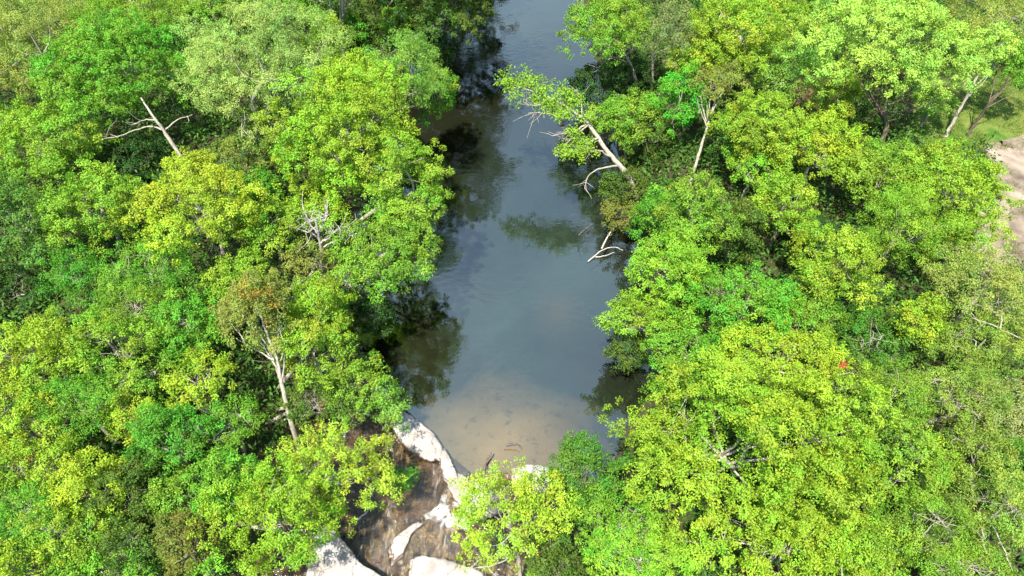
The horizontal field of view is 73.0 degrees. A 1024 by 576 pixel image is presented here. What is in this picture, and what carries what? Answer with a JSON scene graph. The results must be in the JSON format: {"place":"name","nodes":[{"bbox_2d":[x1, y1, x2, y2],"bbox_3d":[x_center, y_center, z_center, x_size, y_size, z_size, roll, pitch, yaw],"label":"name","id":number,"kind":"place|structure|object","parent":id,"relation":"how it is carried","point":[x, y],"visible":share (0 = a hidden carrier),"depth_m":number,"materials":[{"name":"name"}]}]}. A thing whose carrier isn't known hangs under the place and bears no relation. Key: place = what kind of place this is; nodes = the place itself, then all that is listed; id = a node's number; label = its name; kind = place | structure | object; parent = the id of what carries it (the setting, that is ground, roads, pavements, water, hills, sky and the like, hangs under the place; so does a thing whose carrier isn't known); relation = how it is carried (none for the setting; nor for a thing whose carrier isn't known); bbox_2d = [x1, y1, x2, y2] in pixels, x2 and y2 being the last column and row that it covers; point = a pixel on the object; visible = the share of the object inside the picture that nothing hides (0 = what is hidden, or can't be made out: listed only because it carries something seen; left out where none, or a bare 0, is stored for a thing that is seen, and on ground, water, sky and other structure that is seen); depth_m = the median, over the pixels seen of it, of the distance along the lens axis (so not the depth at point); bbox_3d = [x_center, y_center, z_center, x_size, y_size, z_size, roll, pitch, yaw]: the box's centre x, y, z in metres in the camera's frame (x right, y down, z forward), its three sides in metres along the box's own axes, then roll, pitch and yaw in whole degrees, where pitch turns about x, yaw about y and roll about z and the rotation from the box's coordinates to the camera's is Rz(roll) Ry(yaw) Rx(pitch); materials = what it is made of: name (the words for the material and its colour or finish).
{"place":"outdoors","nodes":[
{"label":"outdoors","id":0,"kind":"place"},
{"bbox_2d":[0,0,1023,575],"bbox_3d":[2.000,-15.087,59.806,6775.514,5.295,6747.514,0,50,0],"label":"ground","id":1,"kind":"structure","parent":0,"point":[496,340],"depth_m":46.81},
{"bbox_2d":[0,170,62,271],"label":"leafy tree","id":2,"kind":"object","parent":1,"relation":"on","point":[28,226],"visible":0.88,"depth_m":40.41,"materials":[{"name":"green plant"}]},
{"bbox_2d":[0,474,62,554],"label":"leafy tree","id":3,"kind":"object","parent":1,"relation":"on","point":[22,499],"visible":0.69,"depth_m":31.19,"materials":[{"name":"green plant"}]},
{"bbox_2d":[0,257,62,328],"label":"leafy tree","id":4,"kind":"object","parent":1,"relation":"on","point":[10,266],"visible":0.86,"depth_m":43.08,"materials":[{"name":"green plant"}]},
{"bbox_2d":[0,381,75,457],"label":"leafy tree","id":5,"kind":"object","parent":1,"relation":"on","point":[22,407],"visible":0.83,"depth_m":33.78,"materials":[{"name":"green plant"}]},
{"bbox_2d":[0,304,93,393],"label":"leafy tree","id":6,"kind":"object","parent":1,"relation":"on","point":[41,334],"visible":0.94,"depth_m":35.54,"materials":[{"name":"green plant"}]},
{"bbox_2d":[0,425,108,497],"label":"leafy tree","id":7,"kind":"object","parent":1,"relation":"on","point":[39,447],"visible":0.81,"depth_m":32.46,"materials":[{"name":"green plant"}]},
{"bbox_2d":[0,0,116,105],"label":"leafy tree","id":8,"kind":"object","parent":1,"relation":"on","point":[16,17],"visible":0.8,"depth_m":51.35,"materials":[{"name":"green plant"}]},
{"bbox_2d":[0,92,122,202],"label":"leafy tree","id":9,"kind":"object","parent":1,"relation":"on","point":[17,126],"visible":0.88,"depth_m":45.29,"materials":[{"name":"green plant"}]},
{"bbox_2d":[6,500,138,574],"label":"leafy tree","id":10,"kind":"object","parent":1,"relation":"on","point":[73,538],"visible":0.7,"depth_m":29.95,"materials":[{"name":"green plant"}]},
{"bbox_2d":[32,238,112,309],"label":"leafy tree","id":11,"kind":"object","parent":1,"relation":"on","point":[64,279],"visible":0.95,"depth_m":39.67,"materials":[{"name":"green plant"}]},
{"bbox_2d":[27,366,126,443],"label":"leafy tree","id":12,"kind":"object","parent":1,"relation":"on","point":[90,412],"visible":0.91,"depth_m":34.16,"materials":[{"name":"green plant"}]},
{"bbox_2d":[27,154,145,262],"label":"leafy tree","id":13,"kind":"object","parent":1,"relation":"on","point":[115,197],"visible":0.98,"depth_m":41.57,"materials":[{"name":"green plant"}]},
{"bbox_2d":[39,445,148,533],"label":"leafy tree","id":14,"kind":"object","parent":1,"relation":"on","point":[74,467],"visible":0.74,"depth_m":31.24,"materials":[{"name":"green plant"}]},
{"bbox_2d":[42,538,166,575],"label":"leafy tree","id":15,"kind":"object","parent":1,"relation":"on","point":[90,571],"visible":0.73,"depth_m":29.93,"materials":[{"name":"green plant"}]},
{"bbox_2d":[24,5,206,190],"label":"leafy tree","id":16,"kind":"object","parent":1,"relation":"on","point":[85,33],"visible":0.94,"depth_m":47.79,"materials":[{"name":"green plant"}]},
{"bbox_2d":[58,303,181,389],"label":"leafy tree","id":17,"kind":"object","parent":1,"relation":"on","point":[123,330],"visible":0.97,"depth_m":35.99,"materials":[{"name":"green plant"}]},
{"bbox_2d":[79,452,174,532],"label":"leafy tree","id":18,"kind":"object","parent":1,"relation":"on","point":[133,477],"visible":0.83,"depth_m":31.61,"materials":[{"name":"green plant"}]},
{"bbox_2d":[85,127,170,200],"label":"leafy tree","id":19,"kind":"object","parent":1,"relation":"on","point":[125,165],"visible":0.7,"depth_m":49.01,"materials":[{"name":"green plant"}]},
{"bbox_2d":[87,348,177,418],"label":"leafy tree","id":20,"kind":"object","parent":1,"relation":"on","point":[129,377],"visible":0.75,"depth_m":35.65,"materials":[{"name":"green plant"}]},
{"bbox_2d":[84,509,183,575],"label":"leafy tree","id":21,"kind":"object","parent":1,"relation":"on","point":[108,545],"visible":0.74,"depth_m":30.07,"materials":[{"name":"green plant"}]},
{"bbox_2d":[61,0,208,44],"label":"leafy tree","id":22,"kind":"object","parent":1,"relation":"on","point":[112,4],"visible":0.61,"depth_m":57.47,"materials":[{"name":"green plant"}]},
{"bbox_2d":[88,277,184,350],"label":"leafy tree","id":23,"kind":"object","parent":1,"relation":"on","point":[140,291],"visible":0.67,"depth_m":37.95,"materials":[{"name":"green plant"}]},
{"bbox_2d":[90,232,207,318],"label":"leafy tree","id":24,"kind":"object","parent":1,"relation":"on","point":[132,269],"visible":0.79,"depth_m":39.47,"materials":[{"name":"green plant"}]},
{"bbox_2d":[117,399,224,478],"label":"leafy tree","id":25,"kind":"object","parent":1,"relation":"on","point":[154,419],"visible":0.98,"depth_m":32.64,"materials":[{"name":"green plant"}]},
{"bbox_2d":[141,466,209,534],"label":"leafy tree","id":26,"kind":"object","parent":1,"relation":"on","point":[165,494],"visible":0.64,"depth_m":31.52,"materials":[{"name":"green plant"}]},
{"bbox_2d":[140,280,227,370],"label":"leafy tree","id":27,"kind":"object","parent":1,"relation":"on","point":[209,323],"visible":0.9,"depth_m":37.10,"materials":[{"name":"green plant"}]},
{"bbox_2d":[150,501,223,575],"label":"leafy tree","id":28,"kind":"object","parent":1,"relation":"on","point":[173,555],"visible":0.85,"depth_m":30.18,"materials":[{"name":"green plant"}]},
{"bbox_2d":[157,346,239,417],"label":"leafy tree","id":29,"kind":"object","parent":1,"relation":"on","point":[214,382],"visible":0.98,"depth_m":35.41,"materials":[{"name":"green plant"}]},
{"bbox_2d":[119,146,280,272],"bbox_3d":[-19.130,-3.437,42.107,8.792,8.632,7.784,27,55,21],"label":"leafy tree","id":30,"kind":"object","parent":1,"relation":"on","point":[162,194],"visible":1,"depth_m":39.66,"materials":[{"name":"green plant"}]},
{"bbox_2d":[177,438,268,521],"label":"leafy tree","id":31,"kind":"object","parent":1,"relation":"on","point":[227,467],"visible":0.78,"depth_m":31.70,"materials":[{"name":"green plant"}]},
{"bbox_2d":[191,389,268,456],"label":"leafy tree","id":32,"kind":"object","parent":1,"relation":"on","point":[231,415],"visible":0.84,"depth_m":34.55,"materials":[{"name":"green plant"}]},
{"bbox_2d":[197,246,270,325],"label":"leafy tree","id":33,"kind":"object","parent":1,"relation":"on","point":[223,279],"visible":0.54,"depth_m":39.33,"materials":[{"name":"green plant"}]},
{"bbox_2d":[192,123,282,196],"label":"leafy tree","id":34,"kind":"object","parent":1,"relation":"on","point":[258,150],"visible":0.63,"depth_m":47.65,"materials":[{"name":"green plant"}]},
{"bbox_2d":[202,186,304,274],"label":"leafy tree","id":35,"kind":"object","parent":1,"relation":"on","point":[273,202],"visible":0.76,"depth_m":41.57,"materials":[{"name":"green plant"}]},
{"bbox_2d":[159,0,352,149],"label":"leafy tree","id":36,"kind":"object","parent":1,"relation":"on","point":[204,42],"visible":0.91,"depth_m":47.56,"materials":[{"name":"green plant"}]},
{"bbox_2d":[207,269,306,472],"bbox_3d":[-12.739,4.349,36.771,4.069,11.421,6.919,-13,51,-11],"label":"leafy tree","id":37,"kind":"object","parent":1,"relation":"on","point":[259,303],"visible":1,"depth_m":34.37,"materials":[{"name":"green plant"}]},
{"bbox_2d":[185,446,357,575],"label":"leafy tree","id":38,"kind":"object","parent":1,"relation":"on","point":[247,508],"visible":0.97,"depth_m":30.27,"materials":[{"name":"green plant"}]},
{"bbox_2d":[262,368,355,429],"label":"leafy tree","id":39,"kind":"object","parent":1,"relation":"on","point":[299,407],"visible":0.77,"depth_m":36.16,"materials":[{"name":"green plant"}]},
{"bbox_2d":[262,234,355,301],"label":"leafy tree","id":40,"kind":"object","parent":1,"relation":"on","point":[293,264],"visible":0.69,"depth_m":41.18,"materials":[{"name":"green plant"}]},
{"bbox_2d":[259,288,359,394],"bbox_3d":[-10.990,3.684,37.541,5.938,7.849,5.200,0,50,0],"label":"leafy tree","id":41,"kind":"object","parent":1,"relation":"on","point":[291,348],"visible":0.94,"depth_m":35.87,"materials":[{"name":"green plant"}]},
{"bbox_2d":[274,182,352,262],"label":"leafy tree","id":42,"kind":"object","parent":1,"relation":"on","point":[337,212],"visible":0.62,"depth_m":43.24,"materials":[{"name":"green plant"}]},
{"bbox_2d":[276,271,357,354],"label":"leafy tree","id":43,"kind":"object","parent":1,"relation":"on","point":[316,286],"visible":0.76,"depth_m":37.62,"materials":[{"name":"green plant"}]},
{"bbox_2d":[238,417,408,521],"bbox_3d":[-9.589,9.015,33.972,9.575,6.310,5.304,0,50,0],"label":"leafy tree","id":44,"kind":"object","parent":1,"relation":"on","point":[327,445],"visible":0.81,"depth_m":32.77,"materials":[{"name":"green plant"}]},
{"bbox_2d":[250,54,423,217],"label":"leafy tree","id":45,"kind":"object","parent":1,"relation":"on","point":[361,113],"visible":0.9,"depth_m":41.50,"materials":[{"name":"green plant"}]},
{"bbox_2d":[274,349,399,428],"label":"leafy tree","id":46,"kind":"object","parent":1,"relation":"on","point":[357,369],"visible":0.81,"depth_m":36.97,"materials":[{"name":"green plant"}]},
{"bbox_2d":[306,528,380,575],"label":"rock slab","id":47,"kind":"object","parent":1,"relation":"on","point":[338,557],"visible":0.88,"depth_m":35.10,"materials":[{"name":"stone"}]},
{"bbox_2d":[282,196,444,304],"bbox_3d":[-8.572,-0.800,41.782,10.582,7.196,7.150,-23,54,-18],"label":"leafy tree","id":48,"kind":"object","parent":1,"relation":"on","point":[362,260],"visible":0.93,"depth_m":39.84,"materials":[{"name":"green plant"}]},
{"bbox_2d":[346,290,399,337],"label":"shrub","id":49,"kind":"object","parent":1,"relation":"on","point":[383,310],"visible":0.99,"depth_m":42.37,"materials":[{"name":"green plant"}]},
{"bbox_2d":[313,125,455,260],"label":"leafy tree","id":50,"kind":"object","parent":1,"relation":"on","point":[395,191],"visible":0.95,"depth_m":41.02,"materials":[{"name":"green plant"}]},
{"bbox_2d":[360,26,454,132],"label":"leafy tree","id":51,"kind":"object","parent":1,"relation":"on","point":[396,60],"visible":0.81,"depth_m":47.10,"materials":[{"name":"green plant"}]},
{"bbox_2d":[372,386,442,462],"bbox_3d":[-6.382,8.120,40.410,6.791,1.196,1.746,36,59,26],"label":"rock slab","id":52,"kind":"object","parent":1,"relation":"on","point":[419,440],"visible":0.73,"depth_m":39.35,"materials":[{"name":"stone"}]},
{"bbox_2d":[370,0,507,70],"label":"leafy tree","id":53,"kind":"object","parent":1,"relation":"on","point":[454,15],"visible":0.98,"depth_m":55.41,"materials":[{"name":"green plant"}]},
{"bbox_2d":[0,0,1023,575],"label":"undergrowth","id":54,"kind":"object","parent":1,"relation":"on","point":[268,376],"visible":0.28,"depth_m":46.09,"materials":[{"name":"green plant"}]},
{"bbox_2d":[447,454,583,575],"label":"leafy tree","id":55,"kind":"object","parent":1,"relation":"on","point":[523,488],"visible":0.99,"depth_m":30.46,"materials":[{"name":"green plant"}]},
{"bbox_2d":[524,527,594,575],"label":"leafy tree","id":56,"kind":"object","parent":1,"relation":"on","point":[553,554],"visible":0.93,"depth_m":31.04,"materials":[{"name":"green plant"}]},
{"bbox_2d":[493,64,641,201],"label":"leaning tree","id":57,"kind":"object","parent":1,"relation":"on","point":[547,102],"visible":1,"depth_m":49.31,"materials":[{"name":"green plant"}]},
{"bbox_2d":[534,429,637,527],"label":"leafy tree","id":58,"kind":"object","parent":1,"relation":"on","point":[585,460],"visible":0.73,"depth_m":32.49,"materials":[{"name":"green plant"}]},
{"bbox_2d":[559,61,622,114],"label":"leafy tree","id":59,"kind":"object","parent":1,"relation":"on","point":[581,80],"visible":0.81,"depth_m":56.61,"materials":[{"name":"green plant"}]},
{"bbox_2d":[554,0,660,91],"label":"leafy tree","id":60,"kind":"object","parent":1,"relation":"on","point":[613,8],"visible":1,"depth_m":53.72,"materials":[{"name":"green plant"}]},
{"bbox_2d":[559,478,668,572],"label":"leafy tree","id":61,"kind":"object","parent":1,"relation":"on","point":[621,525],"visible":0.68,"depth_m":31.16,"materials":[{"name":"green plant"}]},
{"bbox_2d":[585,86,664,162],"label":"leafy tree","id":62,"kind":"object","parent":1,"relation":"on","point":[610,106],"visible":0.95,"depth_m":51.07,"materials":[{"name":"green plant"}]},
{"bbox_2d":[591,287,686,347],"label":"leafy tree","id":63,"kind":"object","parent":1,"relation":"on","point":[635,304],"visible":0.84,"depth_m":39.30,"materials":[{"name":"green plant"}]},
{"bbox_2d":[582,520,711,575],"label":"leafy tree","id":64,"kind":"object","parent":1,"relation":"on","point":[651,539],"visible":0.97,"depth_m":29.60,"materials":[{"name":"green plant"}]},
{"bbox_2d":[624,182,689,247],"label":"leafy tree","id":65,"kind":"object","parent":1,"relation":"on","point":[647,218],"visible":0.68,"depth_m":45.26,"materials":[{"name":"green plant"}]},
{"bbox_2d":[624,226,719,329],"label":"leafy tree","id":66,"kind":"object","parent":1,"relation":"on","point":[672,255],"visible":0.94,"depth_m":39.15,"materials":[{"name":"green plant"}]},
{"bbox_2d":[641,0,702,88],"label":"leafy tree","id":67,"kind":"object","parent":1,"relation":"on","point":[668,26],"visible":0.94,"depth_m":53.10,"materials":[{"name":"green plant"}]},
{"bbox_2d":[645,58,709,145],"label":"leafy tree","id":68,"kind":"object","parent":1,"relation":"on","point":[672,89],"visible":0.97,"depth_m":50.29,"materials":[{"name":"green plant"}]},
{"bbox_2d":[639,305,736,392],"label":"leafy tree","id":69,"kind":"object","parent":1,"relation":"on","point":[664,339],"visible":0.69,"depth_m":36.51,"materials":[{"name":"green plant"}]},
{"bbox_2d":[651,167,746,271],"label":"leafy tree","id":70,"kind":"object","parent":1,"relation":"on","point":[706,208],"visible":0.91,"depth_m":41.39,"materials":[{"name":"green plant"}]},
{"bbox_2d":[686,60,751,183],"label":"leafy tree","id":71,"kind":"object","parent":1,"relation":"on","point":[719,93],"visible":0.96,"depth_m":48.95,"materials":[{"name":"green plant"}]},
{"bbox_2d":[705,189,767,263],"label":"leafy tree","id":72,"kind":"object","parent":1,"relation":"on","point":[748,210],"visible":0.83,"depth_m":42.58,"materials":[{"name":"green plant"}]},
{"bbox_2d":[678,260,805,354],"bbox_3d":[12.710,1.718,38.852,6.320,7.077,5.060,28,55,21],"label":"leafy tree","id":73,"kind":"object","parent":1,"relation":"on","point":[762,294],"visible":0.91,"depth_m":37.01,"materials":[{"name":"green plant"}]},
{"bbox_2d":[676,0,820,88],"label":"leafy tree","id":74,"kind":"object","parent":1,"relation":"on","point":[742,19],"visible":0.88,"depth_m":52.05,"materials":[{"name":"green plant"}]},
{"bbox_2d":[597,336,903,575],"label":"leafy tree","id":75,"kind":"object","parent":1,"relation":"on","point":[702,459],"visible":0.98,"depth_m":28.73,"materials":[{"name":"green plant"}]},
{"bbox_2d":[704,87,824,180],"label":"leafy tree","id":76,"kind":"object","parent":1,"relation":"on","point":[778,102],"visible":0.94,"depth_m":46.43,"materials":[{"name":"green plant"}]},
{"bbox_2d":[662,484,885,575],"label":"leafy tree","id":77,"kind":"object","parent":1,"relation":"on","point":[841,547],"visible":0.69,"depth_m":28.94,"materials":[{"name":"green plant"}]},
{"bbox_2d":[697,310,855,404],"bbox_3d":[13.110,4.620,36.467,7.923,6.614,5.367,0,50,0],"label":"leafy tree","id":78,"kind":"object","parent":1,"relation":"on","point":[826,357],"visible":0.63,"depth_m":34.57,"materials":[{"name":"green plant"}]},
{"bbox_2d":[746,161,820,249],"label":"leafy tree","id":79,"kind":"object","parent":1,"relation":"on","point":[769,206],"visible":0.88,"depth_m":42.95,"materials":[{"name":"green plant"}]},
{"bbox_2d":[748,26,837,112],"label":"leafy tree","id":80,"kind":"object","parent":1,"relation":"on","point":[809,85],"visible":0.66,"depth_m":51.73,"materials":[{"name":"green plant"}]},
{"bbox_2d":[761,285,850,355],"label":"leafy tree","id":81,"kind":"object","parent":1,"relation":"on","point":[813,313],"visible":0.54,"depth_m":37.62,"materials":[{"name":"green plant"}]},
{"bbox_2d":[766,103,871,195],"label":"leafy tree","id":82,"kind":"object","parent":1,"relation":"on","point":[851,135],"visible":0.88,"depth_m":45.71,"materials":[{"name":"green plant"}]},
{"bbox_2d":[785,220,895,312],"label":"leafy tree","id":83,"kind":"object","parent":1,"relation":"on","point":[865,254],"visible":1,"depth_m":38.40,"materials":[{"name":"green plant"}]},
{"bbox_2d":[819,301,926,382],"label":"leafy tree","id":84,"kind":"object","parent":1,"relation":"on","point":[856,328],"visible":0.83,"depth_m":37.51,"materials":[{"name":"green plant"}]},
{"bbox_2d":[824,506,921,575],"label":"leafy tree","id":85,"kind":"object","parent":1,"relation":"on","point":[882,541],"visible":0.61,"depth_m":29.54,"materials":[{"name":"green plant"}]},
{"bbox_2d":[828,136,932,217],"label":"leafy tree","id":86,"kind":"object","parent":1,"relation":"on","point":[884,151],"visible":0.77,"depth_m":44.66,"materials":[{"name":"green plant"}]},
{"bbox_2d":[769,0,1013,144],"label":"leafy tree","id":87,"kind":"object","parent":1,"relation":"on","point":[925,10],"visible":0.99,"depth_m":48.60,"materials":[{"name":"green plant"}]},
{"bbox_2d":[845,356,943,434],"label":"leafy tree","id":88,"kind":"object","parent":1,"relation":"on","point":[904,390],"visible":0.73,"depth_m":34.32,"materials":[{"name":"green plant"}]},
{"bbox_2d":[844,178,975,274],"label":"leafy tree","id":89,"kind":"object","parent":1,"relation":"on","point":[913,223],"visible":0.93,"depth_m":40.33,"materials":[{"name":"green plant"}]},
{"bbox_2d":[856,406,972,511],"bbox_3d":[18.116,8.833,32.684,4.509,7.064,4.636,0,50,0],"label":"leafy tree","id":90,"kind":"object","parent":1,"relation":"on","point":[931,469],"visible":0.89,"depth_m":31.20,"materials":[{"name":"green plant"}]},
{"bbox_2d":[886,290,953,359],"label":"leafy tree","id":91,"kind":"object","parent":1,"relation":"on","point":[917,316],"visible":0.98,"depth_m":36.95,"materials":[{"name":"green plant"}]},
{"bbox_2d":[864,491,980,575],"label":"leafy tree","id":92,"kind":"object","parent":1,"relation":"on","point":[906,517],"visible":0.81,"depth_m":29.91,"materials":[{"name":"green plant"}]},
{"bbox_2d":[889,136,1023,249],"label":"leafy tree","id":93,"kind":"object","parent":1,"relation":"on","point":[991,187],"visible":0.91,"depth_m":42.12,"materials":[{"name":"green plant"}]},
{"bbox_2d":[897,357,1016,442],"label":"leafy tree","id":94,"kind":"object","parent":1,"relation":"on","point":[965,379],"visible":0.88,"depth_m":34.46,"materials":[{"name":"green plant"}]},
{"bbox_2d":[912,302,1023,379],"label":"leafy tree","id":95,"kind":"object","parent":1,"relation":"on","point":[976,352],"visible":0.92,"depth_m":36.58,"materials":[{"name":"green plant"}]},
{"bbox_2d":[913,64,1023,151],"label":"grass","id":96,"kind":"structure","parent":1,"relation":"on","point":[1004,133],"depth_m":55.96,"materials":[{"name":"green plant"}]},
{"bbox_2d":[918,534,1020,575],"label":"leafy tree","id":97,"kind":"object","parent":1,"relation":"on","point":[960,570],"visible":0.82,"depth_m":29.95,"materials":[{"name":"green plant"}]},
{"bbox_2d":[918,238,1023,332],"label":"leafy tree","id":98,"kind":"object","parent":1,"relation":"on","point":[1007,288],"visible":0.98,"depth_m":37.42,"materials":[{"name":"green plant"}]},
{"bbox_2d":[930,413,1023,493],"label":"leafy tree","id":99,"kind":"object","parent":1,"relation":"on","point":[969,439],"visible":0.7,"depth_m":32.75,"materials":[{"name":"green plant"}]},
{"bbox_2d":[937,461,1023,570],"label":"leafy tree","id":100,"kind":"object","parent":1,"relation":"on","point":[980,517],"visible":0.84,"depth_m":30.25,"materials":[{"name":"green plant"}]},
{"bbox_2d":[939,0,1023,85],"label":"leafy tree","id":101,"kind":"object","parent":1,"relation":"on","point":[992,9],"visible":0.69,"depth_m":53.39,"materials":[{"name":"green plant"}]},
{"bbox_2d":[970,135,1023,281],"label":"sandy track","id":102,"kind":"structure","parent":0,"point":[1014,157],"depth_m":49.34,"materials":[{"name":"beige sand"}]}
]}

